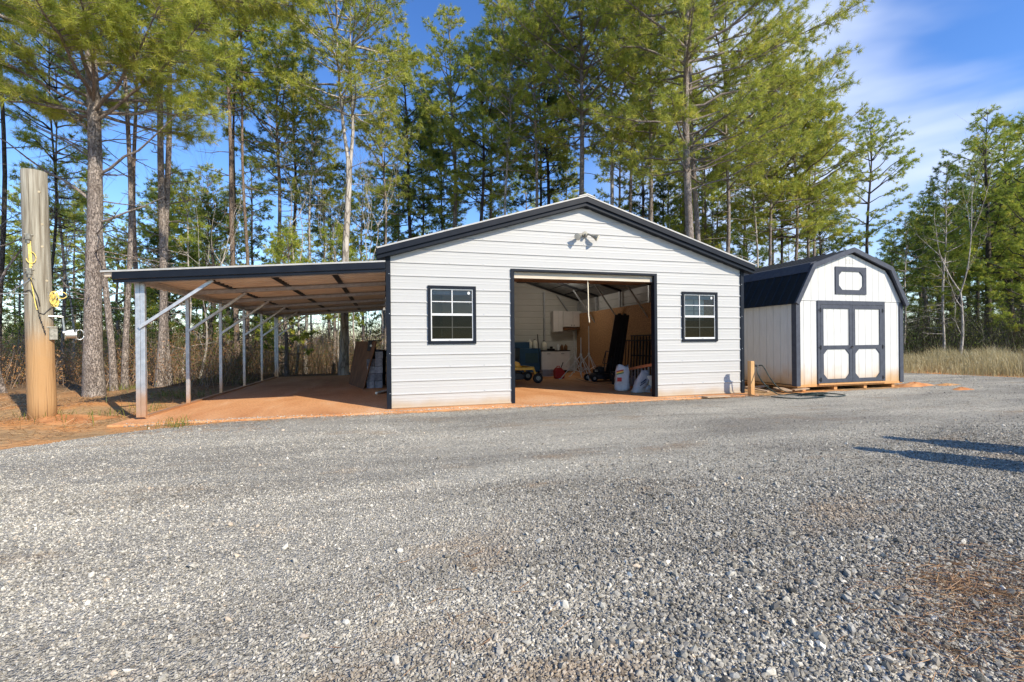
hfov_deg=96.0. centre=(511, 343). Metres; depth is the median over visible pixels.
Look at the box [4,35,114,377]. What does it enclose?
pine tree
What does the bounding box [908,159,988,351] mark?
pine tree
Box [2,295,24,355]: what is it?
pine tree
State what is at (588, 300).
pull rope
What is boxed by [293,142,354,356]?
pine tree
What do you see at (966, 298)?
pine tree
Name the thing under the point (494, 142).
pine tree
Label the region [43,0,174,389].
pine tree
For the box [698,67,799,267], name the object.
pine tree
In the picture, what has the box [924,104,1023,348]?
pine tree
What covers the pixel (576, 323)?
door
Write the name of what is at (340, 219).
pine tree
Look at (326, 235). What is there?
pine tree
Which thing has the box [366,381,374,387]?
concrete block
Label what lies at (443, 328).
window
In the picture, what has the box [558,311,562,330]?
door
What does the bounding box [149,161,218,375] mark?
pine tree
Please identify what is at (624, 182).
pine tree
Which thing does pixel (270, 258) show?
pine tree
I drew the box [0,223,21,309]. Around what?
pine tree
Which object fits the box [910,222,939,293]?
pine tree
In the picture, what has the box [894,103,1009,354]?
bare tree
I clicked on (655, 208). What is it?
pine tree
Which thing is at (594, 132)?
pine tree
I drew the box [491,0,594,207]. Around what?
pine tree
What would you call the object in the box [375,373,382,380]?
concrete block
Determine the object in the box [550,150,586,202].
pine tree
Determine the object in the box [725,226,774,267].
pine tree
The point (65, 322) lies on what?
pine tree
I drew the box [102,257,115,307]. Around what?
pine tree
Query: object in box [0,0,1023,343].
sky
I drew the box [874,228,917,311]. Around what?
pine tree
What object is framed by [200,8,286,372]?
pine tree
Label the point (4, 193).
pine tree
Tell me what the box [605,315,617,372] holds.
black rail
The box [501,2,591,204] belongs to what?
pine tree
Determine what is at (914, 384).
clay heap
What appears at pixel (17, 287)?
wire bracket
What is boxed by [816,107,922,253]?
pine tree
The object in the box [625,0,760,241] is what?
pine tree
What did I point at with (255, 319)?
pine tree
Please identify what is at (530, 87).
pine tree
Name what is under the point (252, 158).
pine tree
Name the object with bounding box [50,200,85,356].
pine tree
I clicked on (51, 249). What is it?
pine tree
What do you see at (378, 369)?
concrete block
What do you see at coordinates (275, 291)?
carport
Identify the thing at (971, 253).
pine tree
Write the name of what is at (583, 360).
tripod stand
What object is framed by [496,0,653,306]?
pine tree
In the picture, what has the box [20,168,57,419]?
wooden pole
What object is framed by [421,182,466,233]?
pine tree
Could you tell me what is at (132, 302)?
pine tree
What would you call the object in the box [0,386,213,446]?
pine straw
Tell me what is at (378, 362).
concrete block
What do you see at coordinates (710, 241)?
pine tree
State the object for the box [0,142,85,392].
tree
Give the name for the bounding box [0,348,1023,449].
ground
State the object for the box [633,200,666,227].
pine tree
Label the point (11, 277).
pine tree
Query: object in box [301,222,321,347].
pine tree
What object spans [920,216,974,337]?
pine tree
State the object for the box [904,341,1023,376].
tall grass
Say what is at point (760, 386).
scrap board
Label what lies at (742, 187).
pine tree
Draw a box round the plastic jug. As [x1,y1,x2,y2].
[532,339,537,347]
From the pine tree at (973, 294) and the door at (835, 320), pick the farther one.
the pine tree at (973, 294)
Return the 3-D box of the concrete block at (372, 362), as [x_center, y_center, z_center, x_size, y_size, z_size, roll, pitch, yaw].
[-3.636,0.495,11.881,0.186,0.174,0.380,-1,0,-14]
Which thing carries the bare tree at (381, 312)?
on the ground at (79, 409)
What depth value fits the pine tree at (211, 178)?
26.11 m
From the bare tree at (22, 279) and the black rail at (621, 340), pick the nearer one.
the black rail at (621, 340)
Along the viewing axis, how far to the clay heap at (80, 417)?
6.86 m
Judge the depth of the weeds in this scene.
8.35 m
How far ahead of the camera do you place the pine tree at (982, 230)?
34.61 m
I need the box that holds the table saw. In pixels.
[367,340,381,350]
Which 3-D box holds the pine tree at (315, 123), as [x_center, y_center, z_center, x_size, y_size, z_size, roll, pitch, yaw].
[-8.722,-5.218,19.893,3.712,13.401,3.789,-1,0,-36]
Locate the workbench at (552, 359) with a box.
[541,350,569,371]
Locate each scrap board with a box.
[745,386,769,391]
[755,384,772,387]
[773,387,791,390]
[791,388,809,390]
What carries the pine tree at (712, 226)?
on the ground at (79, 409)
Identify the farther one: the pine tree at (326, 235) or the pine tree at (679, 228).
the pine tree at (679, 228)
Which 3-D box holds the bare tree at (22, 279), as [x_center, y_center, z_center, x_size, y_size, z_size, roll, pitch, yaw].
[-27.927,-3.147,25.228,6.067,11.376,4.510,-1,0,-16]
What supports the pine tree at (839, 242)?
on the ground at (79, 409)
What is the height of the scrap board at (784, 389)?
0.045 m
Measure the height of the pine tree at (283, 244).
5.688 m
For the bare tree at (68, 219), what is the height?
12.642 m
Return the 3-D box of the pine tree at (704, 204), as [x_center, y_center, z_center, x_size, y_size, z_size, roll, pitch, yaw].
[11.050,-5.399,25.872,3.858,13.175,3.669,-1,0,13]
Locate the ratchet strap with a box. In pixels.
[23,233,37,309]
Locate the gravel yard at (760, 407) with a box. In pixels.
[0,373,1023,681]
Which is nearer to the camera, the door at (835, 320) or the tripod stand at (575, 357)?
the door at (835, 320)
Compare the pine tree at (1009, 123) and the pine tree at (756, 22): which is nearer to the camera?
the pine tree at (756, 22)
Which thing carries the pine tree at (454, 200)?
on the ground at (79, 409)
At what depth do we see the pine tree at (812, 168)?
23.03 m
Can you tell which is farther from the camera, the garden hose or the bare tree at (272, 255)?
the bare tree at (272, 255)
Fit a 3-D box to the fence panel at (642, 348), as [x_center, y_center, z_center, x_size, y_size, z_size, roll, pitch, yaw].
[3.890,0.406,12.649,0.072,1.298,2.524,-1,0,-14]
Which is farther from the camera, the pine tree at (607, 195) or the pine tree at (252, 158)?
the pine tree at (607, 195)
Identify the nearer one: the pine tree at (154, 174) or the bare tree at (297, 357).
the bare tree at (297, 357)
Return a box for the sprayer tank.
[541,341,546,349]
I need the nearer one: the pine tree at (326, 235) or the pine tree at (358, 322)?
the pine tree at (326, 235)
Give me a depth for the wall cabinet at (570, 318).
17.52 m
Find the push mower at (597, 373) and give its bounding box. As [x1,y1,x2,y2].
[584,351,611,381]
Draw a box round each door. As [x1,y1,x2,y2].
[514,278,649,284]
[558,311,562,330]
[563,311,572,326]
[573,312,580,326]
[819,305,852,382]
[852,305,884,381]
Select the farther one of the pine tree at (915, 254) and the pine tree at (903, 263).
the pine tree at (903, 263)
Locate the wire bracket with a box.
[2,277,49,294]
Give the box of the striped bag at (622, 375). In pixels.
[614,364,629,390]
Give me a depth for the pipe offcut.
10.37 m
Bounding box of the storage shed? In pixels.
[744,247,909,390]
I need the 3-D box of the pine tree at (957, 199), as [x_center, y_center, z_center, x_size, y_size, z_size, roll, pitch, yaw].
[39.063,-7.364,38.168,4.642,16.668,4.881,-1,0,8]
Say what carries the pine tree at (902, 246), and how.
on the ground at (79, 409)
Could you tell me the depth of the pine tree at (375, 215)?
33.02 m
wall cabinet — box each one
[551,311,562,331]
[563,311,580,326]
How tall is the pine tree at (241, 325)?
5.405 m
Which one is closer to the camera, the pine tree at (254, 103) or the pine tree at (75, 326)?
the pine tree at (254, 103)
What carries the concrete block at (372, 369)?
on the concrete block at (371, 377)
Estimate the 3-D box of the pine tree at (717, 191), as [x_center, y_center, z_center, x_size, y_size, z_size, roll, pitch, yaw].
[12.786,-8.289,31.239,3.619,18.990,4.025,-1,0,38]
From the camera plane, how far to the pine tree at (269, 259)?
28.33 m
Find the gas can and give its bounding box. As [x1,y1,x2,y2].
[553,362,564,378]
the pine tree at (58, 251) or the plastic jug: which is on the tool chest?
the plastic jug
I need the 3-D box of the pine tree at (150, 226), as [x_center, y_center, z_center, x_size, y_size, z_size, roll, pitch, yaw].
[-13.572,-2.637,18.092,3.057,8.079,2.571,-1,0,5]
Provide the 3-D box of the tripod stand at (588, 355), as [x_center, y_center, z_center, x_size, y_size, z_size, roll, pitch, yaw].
[2.535,0.267,14.753,1.176,1.652,1.034,-1,0,-16]
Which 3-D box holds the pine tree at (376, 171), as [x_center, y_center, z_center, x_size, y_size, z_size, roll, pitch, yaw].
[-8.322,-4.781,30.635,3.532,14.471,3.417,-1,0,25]
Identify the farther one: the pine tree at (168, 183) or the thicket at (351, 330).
the thicket at (351, 330)
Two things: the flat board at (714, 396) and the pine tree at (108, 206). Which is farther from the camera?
the pine tree at (108, 206)
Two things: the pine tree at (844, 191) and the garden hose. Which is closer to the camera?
the garden hose
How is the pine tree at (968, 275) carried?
on the ground at (79, 409)
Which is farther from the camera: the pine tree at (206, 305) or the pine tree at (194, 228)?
the pine tree at (194, 228)
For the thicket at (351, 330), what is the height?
12.700 m
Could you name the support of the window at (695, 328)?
in the metal garage
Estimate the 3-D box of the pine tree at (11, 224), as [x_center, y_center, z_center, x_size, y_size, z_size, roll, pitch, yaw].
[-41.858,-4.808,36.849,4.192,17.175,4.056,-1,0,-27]
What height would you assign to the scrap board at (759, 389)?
0.087 m
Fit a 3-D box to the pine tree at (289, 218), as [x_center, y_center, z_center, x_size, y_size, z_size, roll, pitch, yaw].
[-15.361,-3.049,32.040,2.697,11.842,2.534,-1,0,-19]
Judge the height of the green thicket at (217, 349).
5.004 m
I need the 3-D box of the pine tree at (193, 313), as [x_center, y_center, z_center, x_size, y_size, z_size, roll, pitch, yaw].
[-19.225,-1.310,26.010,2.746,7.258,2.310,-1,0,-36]
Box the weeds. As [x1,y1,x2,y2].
[11,375,256,428]
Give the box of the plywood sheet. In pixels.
[349,341,376,388]
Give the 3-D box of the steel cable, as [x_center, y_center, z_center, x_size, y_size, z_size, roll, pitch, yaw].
[-6.957,-0.536,6.755,0.306,0.822,0.088,-1,0,-40]
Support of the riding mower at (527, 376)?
on the concrete slab
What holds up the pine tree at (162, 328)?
on the ground at (79, 409)
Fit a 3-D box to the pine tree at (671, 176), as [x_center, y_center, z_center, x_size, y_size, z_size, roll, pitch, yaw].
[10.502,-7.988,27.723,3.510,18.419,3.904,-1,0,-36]
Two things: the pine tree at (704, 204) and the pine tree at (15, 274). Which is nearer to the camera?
the pine tree at (15, 274)
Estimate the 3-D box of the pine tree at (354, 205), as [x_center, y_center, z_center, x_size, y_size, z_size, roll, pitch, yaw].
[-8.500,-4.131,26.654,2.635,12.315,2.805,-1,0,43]
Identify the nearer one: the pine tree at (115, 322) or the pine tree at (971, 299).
the pine tree at (115, 322)
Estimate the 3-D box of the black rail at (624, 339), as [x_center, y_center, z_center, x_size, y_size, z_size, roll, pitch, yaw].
[3.192,0.134,13.249,0.085,1.851,0.941,-1,0,-4]
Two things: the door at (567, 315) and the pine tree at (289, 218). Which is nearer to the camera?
the door at (567, 315)
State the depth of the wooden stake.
9.42 m
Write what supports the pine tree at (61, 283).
on the ground at (79, 409)
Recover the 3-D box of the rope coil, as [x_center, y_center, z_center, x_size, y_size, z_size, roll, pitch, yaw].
[-6.838,-0.661,6.944,0.067,0.252,0.185,-1,0,44]
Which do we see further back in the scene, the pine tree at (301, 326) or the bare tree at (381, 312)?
the pine tree at (301, 326)
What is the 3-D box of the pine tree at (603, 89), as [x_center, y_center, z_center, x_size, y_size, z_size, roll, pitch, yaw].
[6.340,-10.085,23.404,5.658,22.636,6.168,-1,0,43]
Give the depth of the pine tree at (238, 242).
30.57 m
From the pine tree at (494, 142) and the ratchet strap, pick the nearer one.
the ratchet strap
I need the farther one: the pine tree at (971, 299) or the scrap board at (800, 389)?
the pine tree at (971, 299)
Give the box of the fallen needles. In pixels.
[15,392,1023,681]
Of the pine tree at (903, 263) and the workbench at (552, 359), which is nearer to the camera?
the workbench at (552, 359)
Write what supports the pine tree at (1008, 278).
on the ground at (79, 409)
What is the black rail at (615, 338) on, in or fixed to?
on the concrete slab
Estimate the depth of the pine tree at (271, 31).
16.84 m
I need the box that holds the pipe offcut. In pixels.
[375,389,386,393]
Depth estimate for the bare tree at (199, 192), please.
21.69 m
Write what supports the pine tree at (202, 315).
on the ground at (79, 409)
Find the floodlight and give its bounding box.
[574,231,598,240]
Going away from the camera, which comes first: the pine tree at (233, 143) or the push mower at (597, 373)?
the push mower at (597, 373)
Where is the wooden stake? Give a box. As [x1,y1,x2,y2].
[747,361,756,396]
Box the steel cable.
[23,278,51,334]
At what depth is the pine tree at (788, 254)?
42.38 m
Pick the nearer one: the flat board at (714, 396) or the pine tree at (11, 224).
the flat board at (714, 396)
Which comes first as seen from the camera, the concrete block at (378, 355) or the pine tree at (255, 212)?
the concrete block at (378, 355)
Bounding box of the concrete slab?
[107,371,758,426]
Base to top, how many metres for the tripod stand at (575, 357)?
1.457 m
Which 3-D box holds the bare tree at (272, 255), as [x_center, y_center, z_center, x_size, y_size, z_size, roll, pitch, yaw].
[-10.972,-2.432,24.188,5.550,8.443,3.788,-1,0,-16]
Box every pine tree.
[0,0,317,397]
[0,13,50,372]
[0,162,63,356]
[0,197,21,264]
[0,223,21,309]
[1,5,107,345]
[2,244,53,373]
[2,255,22,338]
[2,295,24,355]
[2,323,16,354]
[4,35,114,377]
[4,234,22,329]
[15,208,71,309]
[19,0,193,390]
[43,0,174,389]
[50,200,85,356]
[51,221,83,345]
[51,254,83,342]
[54,296,104,355]
[56,168,122,347]
[56,305,80,353]
[59,273,113,345]
[60,233,154,355]
[97,0,184,381]
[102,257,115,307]
[103,302,133,348]
[105,0,237,386]
[105,220,146,334]
[105,299,133,341]
[112,1,223,385]
[118,177,218,345]
[122,228,210,362]
[129,291,157,356]
[130,285,159,363]
[136,162,186,352]
[136,186,178,345]
[147,264,196,348]
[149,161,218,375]
[156,162,261,351]
[168,193,264,373]
[174,187,210,333]
[181,265,241,352]
[188,4,271,370]
[190,5,287,373]
[191,304,242,357]
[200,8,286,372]
[214,20,345,373]
[218,188,260,344]
[223,155,276,354]
[232,41,345,373]
[239,313,287,368]
[249,313,273,370]
[250,258,287,345]
[256,226,321,375]
[258,68,349,373]
[261,245,286,327]
[262,224,316,373]
[265,0,433,374]
[270,216,307,263]
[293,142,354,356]
[295,324,315,359]
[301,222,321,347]
[310,193,351,371]
[313,218,368,373]
[322,223,375,358]
[328,175,366,340]
[337,84,424,349]
[339,167,384,340]
[348,311,380,347]
[357,167,406,343]
[365,182,402,338]
[368,27,448,238]
[379,154,420,341]
[380,83,452,237]
[398,2,497,227]
[414,95,477,230]
[418,229,430,235]
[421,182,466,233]
[427,24,527,220]
[444,209,463,229]
[449,0,554,214]
[464,80,519,218]
[471,0,600,207]
[483,151,519,219]
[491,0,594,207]
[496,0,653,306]
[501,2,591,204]
[507,158,542,213]
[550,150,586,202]
[556,0,681,213]
[578,0,880,245]
[583,0,679,216]
[593,0,713,221]
[593,117,645,210]
[614,88,675,217]
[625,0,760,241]
[633,166,681,229]
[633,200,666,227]
[647,151,682,229]
[653,0,826,252]
[654,56,714,234]
[662,191,710,242]
[675,129,747,252]
[680,79,725,238]
[694,202,742,257]
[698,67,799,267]
[698,164,744,245]
[703,11,852,265]
[703,227,718,248]
[722,159,768,249]
[722,201,784,267]
[723,46,869,260]
[724,69,845,262]
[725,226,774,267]
[747,174,792,263]
[761,85,890,257]
[776,232,802,263]
[795,122,841,255]
[799,195,851,258]
[799,215,858,256]
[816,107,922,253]
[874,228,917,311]
[877,191,973,345]
[881,250,918,328]
[884,218,940,353]
[896,209,944,305]
[899,224,951,330]
[900,221,935,335]
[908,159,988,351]
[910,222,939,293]
[911,236,962,329]
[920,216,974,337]
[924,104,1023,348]
[928,226,980,347]
[929,237,996,322]
[931,110,1023,332]
[933,226,984,311]
[935,280,984,322]
[938,249,1003,320]
[939,157,1010,329]
[949,205,980,323]
[950,114,1023,345]
[964,180,1023,353]
[967,186,1023,347]
[974,158,1023,334]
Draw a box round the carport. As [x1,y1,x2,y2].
[100,260,385,417]
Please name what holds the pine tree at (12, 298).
on the ground at (79, 409)
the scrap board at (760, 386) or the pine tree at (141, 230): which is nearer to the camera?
the scrap board at (760, 386)
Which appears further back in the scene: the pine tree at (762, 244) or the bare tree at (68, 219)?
the pine tree at (762, 244)
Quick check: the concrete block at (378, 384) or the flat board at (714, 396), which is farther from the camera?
the concrete block at (378, 384)
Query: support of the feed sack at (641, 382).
on the concrete slab
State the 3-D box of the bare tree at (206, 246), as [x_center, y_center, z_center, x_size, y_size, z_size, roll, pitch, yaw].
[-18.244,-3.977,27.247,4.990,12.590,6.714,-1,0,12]
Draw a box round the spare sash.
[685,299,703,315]
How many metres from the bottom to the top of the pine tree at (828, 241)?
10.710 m
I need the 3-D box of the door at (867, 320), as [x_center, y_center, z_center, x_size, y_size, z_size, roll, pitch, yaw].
[8.359,0.000,10.806,0.986,1.775,0.038,-1,0,-15]
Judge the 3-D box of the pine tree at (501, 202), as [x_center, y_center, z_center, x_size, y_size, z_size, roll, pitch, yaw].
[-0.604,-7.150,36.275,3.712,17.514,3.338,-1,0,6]
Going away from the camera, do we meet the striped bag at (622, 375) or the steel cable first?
the steel cable
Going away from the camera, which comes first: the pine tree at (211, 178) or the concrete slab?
the concrete slab
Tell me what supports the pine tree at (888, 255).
on the ground at (79, 409)
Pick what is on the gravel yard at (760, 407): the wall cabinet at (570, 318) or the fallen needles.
the fallen needles
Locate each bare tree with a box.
[0,130,149,375]
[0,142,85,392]
[2,229,73,308]
[13,77,83,327]
[125,140,193,353]
[125,168,260,377]
[141,100,240,348]
[189,149,225,348]
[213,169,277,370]
[236,58,343,374]
[248,217,349,329]
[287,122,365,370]
[300,234,327,352]
[327,75,402,349]
[333,99,419,348]
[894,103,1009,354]
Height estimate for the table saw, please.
0.288 m
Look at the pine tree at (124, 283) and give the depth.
33.22 m
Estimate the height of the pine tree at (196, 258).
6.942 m
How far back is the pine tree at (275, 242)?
18.78 m
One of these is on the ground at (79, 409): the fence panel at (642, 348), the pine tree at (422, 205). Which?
the pine tree at (422, 205)
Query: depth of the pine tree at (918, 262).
37.12 m
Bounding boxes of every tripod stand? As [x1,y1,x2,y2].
[559,337,590,380]
[562,339,585,377]
[568,326,595,376]
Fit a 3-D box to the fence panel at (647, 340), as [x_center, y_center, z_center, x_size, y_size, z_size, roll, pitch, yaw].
[3.719,0.476,12.912,0.103,1.162,2.327,-1,0,-14]
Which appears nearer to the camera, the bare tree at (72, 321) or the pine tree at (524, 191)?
the bare tree at (72, 321)
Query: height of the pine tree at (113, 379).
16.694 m
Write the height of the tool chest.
1.150 m
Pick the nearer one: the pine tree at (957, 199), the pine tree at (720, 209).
the pine tree at (720, 209)
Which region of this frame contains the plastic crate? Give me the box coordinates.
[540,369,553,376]
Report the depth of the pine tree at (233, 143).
18.13 m
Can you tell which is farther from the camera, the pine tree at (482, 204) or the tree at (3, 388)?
the pine tree at (482, 204)
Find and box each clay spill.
[935,383,960,385]
[953,387,974,389]
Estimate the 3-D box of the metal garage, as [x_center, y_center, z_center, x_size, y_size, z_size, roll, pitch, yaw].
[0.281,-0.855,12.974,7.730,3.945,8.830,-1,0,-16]
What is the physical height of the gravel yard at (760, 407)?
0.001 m
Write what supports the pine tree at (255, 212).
on the ground at (79, 409)
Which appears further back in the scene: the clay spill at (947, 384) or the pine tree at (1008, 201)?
the pine tree at (1008, 201)
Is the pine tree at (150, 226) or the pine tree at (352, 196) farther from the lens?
the pine tree at (352, 196)
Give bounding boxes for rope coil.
[50,291,66,306]
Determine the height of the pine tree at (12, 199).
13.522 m
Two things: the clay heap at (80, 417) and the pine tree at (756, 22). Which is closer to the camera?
the clay heap at (80, 417)
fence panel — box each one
[624,339,650,372]
[630,334,651,374]
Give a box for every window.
[427,285,475,343]
[681,291,717,341]
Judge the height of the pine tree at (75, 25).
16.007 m
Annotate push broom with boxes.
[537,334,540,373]
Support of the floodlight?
attached to the metal garage
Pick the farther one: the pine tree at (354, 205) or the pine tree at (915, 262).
the pine tree at (915, 262)
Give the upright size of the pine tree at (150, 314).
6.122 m
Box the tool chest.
[515,342,540,373]
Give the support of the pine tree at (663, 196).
on the ground at (79, 409)
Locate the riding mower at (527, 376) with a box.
[515,361,542,382]
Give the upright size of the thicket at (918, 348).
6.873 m
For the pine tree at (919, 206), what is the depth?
31.73 m
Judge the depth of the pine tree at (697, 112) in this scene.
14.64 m
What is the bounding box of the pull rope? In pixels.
[587,281,589,321]
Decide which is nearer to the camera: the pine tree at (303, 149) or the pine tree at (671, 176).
the pine tree at (303, 149)
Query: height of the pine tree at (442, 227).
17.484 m
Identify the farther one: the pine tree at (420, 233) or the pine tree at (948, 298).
the pine tree at (420, 233)
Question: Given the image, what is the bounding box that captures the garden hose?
[757,365,845,398]
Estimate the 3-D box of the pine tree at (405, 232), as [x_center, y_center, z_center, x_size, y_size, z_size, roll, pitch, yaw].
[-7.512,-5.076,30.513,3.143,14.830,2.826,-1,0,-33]
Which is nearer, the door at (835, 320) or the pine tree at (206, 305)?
the door at (835, 320)
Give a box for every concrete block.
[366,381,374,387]
[367,359,374,365]
[367,366,374,373]
[367,373,374,380]
[375,352,382,358]
[375,359,382,365]
[375,366,382,372]
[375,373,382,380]
[375,381,382,387]
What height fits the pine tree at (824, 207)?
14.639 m
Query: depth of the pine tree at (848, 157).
22.89 m
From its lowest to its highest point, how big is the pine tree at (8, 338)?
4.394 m
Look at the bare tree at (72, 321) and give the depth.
18.25 m
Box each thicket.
[0,305,386,389]
[2,277,386,366]
[2,300,386,385]
[903,264,1023,355]
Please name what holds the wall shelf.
attached to the metal garage
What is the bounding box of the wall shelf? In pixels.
[563,327,579,329]
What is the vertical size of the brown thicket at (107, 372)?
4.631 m
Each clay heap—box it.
[11,413,116,424]
[895,382,933,386]
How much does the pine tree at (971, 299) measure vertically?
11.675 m
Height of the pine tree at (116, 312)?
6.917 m
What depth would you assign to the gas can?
14.26 m
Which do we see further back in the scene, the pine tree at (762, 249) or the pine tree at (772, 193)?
the pine tree at (762, 249)
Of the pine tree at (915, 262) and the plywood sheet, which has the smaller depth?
the plywood sheet
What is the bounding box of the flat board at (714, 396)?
[702,395,729,397]
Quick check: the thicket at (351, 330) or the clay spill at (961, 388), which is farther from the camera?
the thicket at (351, 330)
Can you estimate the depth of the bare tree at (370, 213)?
19.31 m
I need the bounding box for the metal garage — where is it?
[376,193,755,408]
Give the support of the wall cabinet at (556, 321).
attached to the metal garage
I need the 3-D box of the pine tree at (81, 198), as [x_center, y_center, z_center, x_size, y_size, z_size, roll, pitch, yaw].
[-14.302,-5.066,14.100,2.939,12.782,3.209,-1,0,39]
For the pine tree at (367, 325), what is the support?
on the ground at (79, 409)
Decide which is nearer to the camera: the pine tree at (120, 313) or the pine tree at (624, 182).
the pine tree at (624, 182)
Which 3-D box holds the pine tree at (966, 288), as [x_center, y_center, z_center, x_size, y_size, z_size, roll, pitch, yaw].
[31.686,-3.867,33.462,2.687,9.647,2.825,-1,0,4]
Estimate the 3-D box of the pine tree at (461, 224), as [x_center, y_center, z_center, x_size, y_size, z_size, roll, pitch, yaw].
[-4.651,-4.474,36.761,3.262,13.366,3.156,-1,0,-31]
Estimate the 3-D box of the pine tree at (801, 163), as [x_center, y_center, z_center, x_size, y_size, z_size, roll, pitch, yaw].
[12.675,-7.272,22.182,6.311,16.900,6.166,-1,0,36]
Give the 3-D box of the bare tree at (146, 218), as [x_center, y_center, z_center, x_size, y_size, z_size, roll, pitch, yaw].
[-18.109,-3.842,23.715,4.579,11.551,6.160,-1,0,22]
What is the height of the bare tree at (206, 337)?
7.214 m
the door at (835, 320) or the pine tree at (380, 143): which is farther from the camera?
the pine tree at (380, 143)
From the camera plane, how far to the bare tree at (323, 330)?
29.94 m
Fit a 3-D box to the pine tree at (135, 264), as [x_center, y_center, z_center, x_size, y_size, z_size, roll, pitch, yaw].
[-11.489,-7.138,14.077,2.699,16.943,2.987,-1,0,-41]
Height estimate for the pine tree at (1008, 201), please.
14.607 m
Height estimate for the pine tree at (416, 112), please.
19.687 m
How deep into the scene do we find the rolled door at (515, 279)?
9.20 m
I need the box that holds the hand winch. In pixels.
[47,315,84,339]
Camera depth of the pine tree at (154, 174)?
29.41 m
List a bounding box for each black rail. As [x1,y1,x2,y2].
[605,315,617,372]
[608,313,620,373]
[612,315,623,370]
[615,313,626,369]
[619,315,628,364]
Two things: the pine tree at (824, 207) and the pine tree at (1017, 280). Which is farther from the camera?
the pine tree at (1017, 280)
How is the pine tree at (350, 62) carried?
on the ground at (79, 409)
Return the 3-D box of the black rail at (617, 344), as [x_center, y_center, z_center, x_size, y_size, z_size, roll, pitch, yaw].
[2.972,0.147,13.049,0.085,1.836,1.334,-1,0,0]
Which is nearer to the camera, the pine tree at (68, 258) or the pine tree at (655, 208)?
the pine tree at (655, 208)
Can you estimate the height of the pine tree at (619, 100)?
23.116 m
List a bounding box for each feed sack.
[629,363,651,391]
[631,370,649,392]
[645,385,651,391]

